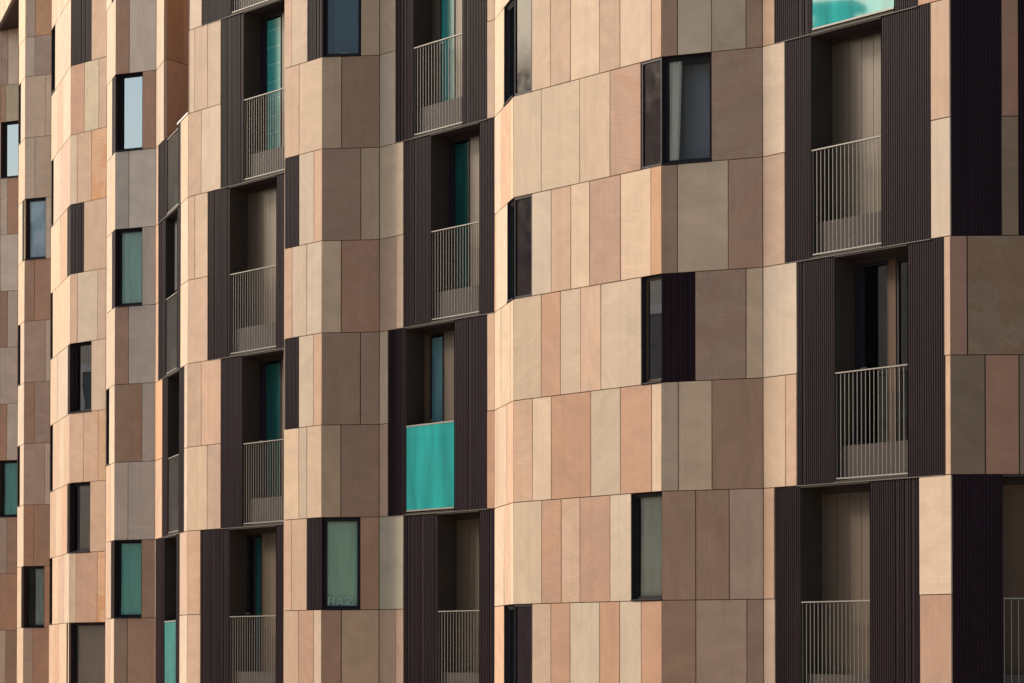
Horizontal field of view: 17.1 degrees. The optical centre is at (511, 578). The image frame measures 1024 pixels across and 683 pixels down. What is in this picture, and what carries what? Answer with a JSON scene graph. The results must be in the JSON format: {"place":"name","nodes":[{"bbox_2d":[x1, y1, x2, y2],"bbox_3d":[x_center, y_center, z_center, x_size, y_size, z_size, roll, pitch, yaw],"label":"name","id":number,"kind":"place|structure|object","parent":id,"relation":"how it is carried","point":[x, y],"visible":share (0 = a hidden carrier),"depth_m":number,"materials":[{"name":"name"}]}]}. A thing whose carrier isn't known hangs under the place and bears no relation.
{"place":"outdoors","nodes":[
{"label":"outdoors","id":0,"kind":"place"},
{"bbox_2d":[0,0,1023,682],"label":"apartment building","id":1,"kind":"structure","parent":0,"point":[486,324],"depth_m":50.11,"materials":[{"name":"stone"}]},
{"bbox_2d":[0,460,16,516],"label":"window","id":2,"kind":"structure","parent":1,"relation":"in","point":[2,463],"depth_m":90.15,"materials":[{"name":"metal"}]},
{"bbox_2d":[1,121,18,178],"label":"window","id":3,"kind":"structure","parent":1,"relation":"in","point":[9,130],"depth_m":90.52,"materials":[{"name":"glass"}]},
{"bbox_2d":[5,463,16,514],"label":"curtain","id":4,"kind":"object","parent":1,"relation":"hanging from","point":[10,488],"visible":0.87,"depth_m":90.08,"materials":[{"name":"teal fabric"}]},
{"bbox_2d":[17,446,19,506],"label":"window","id":5,"kind":"structure","parent":1,"relation":"in","point":[19,446],"depth_m":84.31,"materials":[{"name":"metal"}]},
{"bbox_2d":[17,324,20,385],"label":"window","id":6,"kind":"structure","parent":1,"relation":"in","point":[19,327],"depth_m":84.37,"materials":[{"name":"metal"}]},
{"bbox_2d":[18,84,20,144],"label":"window","id":7,"kind":"structure","parent":1,"relation":"in","point":[20,84],"depth_m":84.54,"materials":[{"name":"metal"}]},
{"bbox_2d":[22,566,44,627],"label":"window","id":8,"kind":"structure","parent":1,"relation":"in","point":[28,572],"depth_m":83.15,"materials":[{"name":"metal"}]},
{"bbox_2d":[23,197,45,260],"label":"window","id":9,"kind":"structure","parent":1,"relation":"in","point":[28,201],"depth_m":83.31,"materials":[{"name":"metal"}]},
{"bbox_2d":[30,201,45,256],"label":"curtain","id":10,"kind":"object","parent":1,"relation":"hanging from","point":[38,230],"visible":1,"depth_m":83.23,"materials":[{"name":"fabric"}]},
{"bbox_2d":[35,569,43,624],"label":"curtain","id":11,"kind":"object","parent":1,"relation":"hanging from","point":[39,597],"visible":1,"depth_m":83.02,"materials":[{"name":"fabric"}]},
{"bbox_2d":[50,292,52,359],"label":"window","id":12,"kind":"structure","parent":1,"relation":"in","point":[52,292],"depth_m":77.01,"materials":[{"name":"metal"}]},
{"bbox_2d":[50,159,53,226],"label":"window","id":13,"kind":"structure","parent":1,"relation":"in","point":[52,188],"depth_m":77.03,"materials":[{"name":"metal"}]},
{"bbox_2d":[51,26,54,95],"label":"window","id":14,"kind":"structure","parent":1,"relation":"in","point":[53,30],"depth_m":77.16,"materials":[{"name":"metal"}]},
{"bbox_2d":[49,425,81,491],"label":"window","id":15,"kind":"structure","parent":1,"relation":"in","point":[51,427],"depth_m":76.94,"materials":[{"name":"metal"}]},
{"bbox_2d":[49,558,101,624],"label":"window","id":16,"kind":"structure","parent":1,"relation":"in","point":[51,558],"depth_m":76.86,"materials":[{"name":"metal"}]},
{"bbox_2d":[68,482,89,552],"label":"window","id":17,"kind":"structure","parent":1,"relation":"in","point":[73,488],"depth_m":73.07,"materials":[{"name":"metal"}]},
{"bbox_2d":[68,341,91,414],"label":"window","id":18,"kind":"structure","parent":1,"relation":"in","point":[79,354],"depth_m":73.04,"materials":[{"name":"metal"}]},
{"bbox_2d":[80,485,89,549],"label":"curtain","id":19,"kind":"object","parent":1,"relation":"hanging from","point":[84,517],"visible":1,"depth_m":72.83,"materials":[{"name":"grey fabric"}]},
{"bbox_2d":[67,622,104,682],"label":"window","id":20,"kind":"structure","parent":1,"relation":"in","point":[73,637],"depth_m":73.00,"materials":[{"name":"metal"}]},
{"bbox_2d":[78,625,104,682],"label":"curtain","id":21,"kind":"object","parent":1,"relation":"hanging from","point":[91,654],"visible":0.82,"depth_m":72.59,"materials":[{"name":"brown fabric"}]},
{"bbox_2d":[105,389,108,465],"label":"window","id":22,"kind":"structure","parent":1,"relation":"in","point":[107,391],"depth_m":66.79,"materials":[{"name":"metal"}]},
{"bbox_2d":[111,540,141,617],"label":"window","id":23,"kind":"structure","parent":1,"relation":"in","point":[116,545],"depth_m":65.47,"materials":[{"name":"metal"}]},
{"bbox_2d":[112,228,141,308],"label":"window","id":24,"kind":"structure","parent":1,"relation":"in","point":[117,234],"depth_m":65.61,"materials":[{"name":"metal"}]},
{"bbox_2d":[112,72,142,155],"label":"window","id":25,"kind":"structure","parent":1,"relation":"in","point":[127,88],"depth_m":65.90,"materials":[{"name":"glass"}]},
{"bbox_2d":[121,543,140,614],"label":"curtain","id":26,"kind":"object","parent":1,"relation":"hanging from","point":[130,579],"visible":1,"depth_m":65.40,"materials":[{"name":"teal fabric"}]},
{"bbox_2d":[122,232,141,303],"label":"curtain","id":27,"kind":"object","parent":1,"relation":"hanging from","point":[132,267],"visible":1,"depth_m":65.55,"materials":[{"name":"green fabric"}]},
{"bbox_2d":[328,597,334,605],"bbox_3d":[-2.937,0.374,55.209,0.110,0.145,0.012,0,-1,10],"label":"letter","id":28,"kind":"object","parent":1,"relation":"on","point":[329,598],"visible":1,"depth_m":55.20,"materials":[{"name":"paint"}]},
{"bbox_2d":[307,517,359,609],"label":"window","id":29,"kind":"structure","parent":1,"relation":"in","point":[317,528],"depth_m":55.23,"materials":[{"name":"metal"}]},
{"bbox_2d":[308,0,360,60],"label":"window","id":30,"kind":"structure","parent":1,"relation":"in","point":[320,12],"depth_m":55.54,"materials":[{"name":"metal"}]},
{"bbox_2d":[336,597,342,605],"bbox_3d":[-2.799,0.374,55.185,0.120,0.145,0.012,0,-1,10],"label":"letter","id":31,"kind":"object","parent":1,"relation":"on","point":[339,598],"visible":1,"depth_m":55.18,"materials":[{"name":"paint"}]},
{"bbox_2d":[327,521,356,605],"bbox_3d":[-2.751,-0.230,55.253,0.505,1.390,0.015,0,-1,10],"label":"roller blind","id":32,"kind":"object","parent":1,"relation":"attached to","point":[342,560],"visible":1,"depth_m":55.25,"materials":[{"name":"green fabric"}]},
{"bbox_2d":[332,39,351,53],"bbox_3d":[-2.698,-8.692,55.582,0.415,0.404,0.347,1,-2,-41],"label":"potted plant","id":33,"kind":"object","parent":1,"relation":"on","point":[344,48],"visible":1,"depth_m":55.54,"materials":[{"name":"grey plant"}]},
{"bbox_2d":[334,0,357,53],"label":"roller blind","id":34,"kind":"object","parent":1,"relation":"attached to","point":[345,20],"visible":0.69,"depth_m":55.93,"materials":[{"name":"fabric"}]},
{"bbox_2d":[346,597,353,605],"bbox_3d":[-2.636,0.373,55.157,0.130,0.145,0.012,0,-1,10],"label":"letter","id":35,"kind":"object","parent":1,"relation":"on","point":[349,601],"visible":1,"depth_m":55.15,"materials":[{"name":"paint"}]},
{"bbox_2d":[504,604,531,682],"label":"window","id":36,"kind":"structure","parent":1,"relation":"in","point":[517,618],"depth_m":49.94,"materials":[{"name":"metal"}]},
{"bbox_2d":[503,0,533,105],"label":"window","id":37,"kind":"structure","parent":1,"relation":"in","point":[517,13],"depth_m":50.17,"materials":[{"name":"glass"}]},
{"bbox_2d":[506,194,531,302],"bbox_3d":[0.095,-4.864,50.226,0.221,1.492,1.070,0,-1,-15],"label":"window","id":38,"kind":"structure","parent":1,"relation":"in","point":[519,208],"depth_m":50.04,"materials":[{"name":"metal"}]},
{"bbox_2d":[630,492,661,600],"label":"window","id":39,"kind":"structure","parent":1,"relation":"in","point":[636,498],"depth_m":47.39,"materials":[{"name":"metal"}]},
{"bbox_2d":[641,497,661,595],"bbox_3d":[1.963,-0.432,47.136,0.031,1.390,0.631,1,-2,-31],"label":"curtain","id":40,"kind":"object","parent":1,"relation":"hanging from","point":[651,546],"visible":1,"depth_m":47.16,"materials":[{"name":"fabric"}]},
{"bbox_2d":[640,272,695,384],"bbox_3d":[2.125,-3.446,46.896,0.348,1.500,0.955,1,-2,-36],"label":"window","id":41,"kind":"structure","parent":1,"relation":"in","point":[668,300],"depth_m":46.79,"materials":[{"name":"metal"}]},
{"bbox_2d":[670,61,681,160],"bbox_3d":[2.261,-6.439,46.938,0.190,1.390,0.042,-1,-2,31],"label":"curtain","id":42,"kind":"object","parent":1,"relation":"hanging from","point":[675,89],"visible":1,"depth_m":46.94,"materials":[{"name":"beige fabric"}]},
{"bbox_2d":[642,52,711,169],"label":"window","id":43,"kind":"structure","parent":1,"relation":"in","point":[656,72],"depth_m":47.02,"materials":[{"name":"metal"}]},
{"bbox_2d":[680,63,709,159],"bbox_3d":[2.613,-6.435,47.099,0.640,1.390,0.016,-1,-2,30],"label":"roller blind","id":44,"kind":"object","parent":1,"relation":"attached to","point":[695,120],"visible":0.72,"depth_m":47.14,"materials":[{"name":"grey fabric"}]}
]}

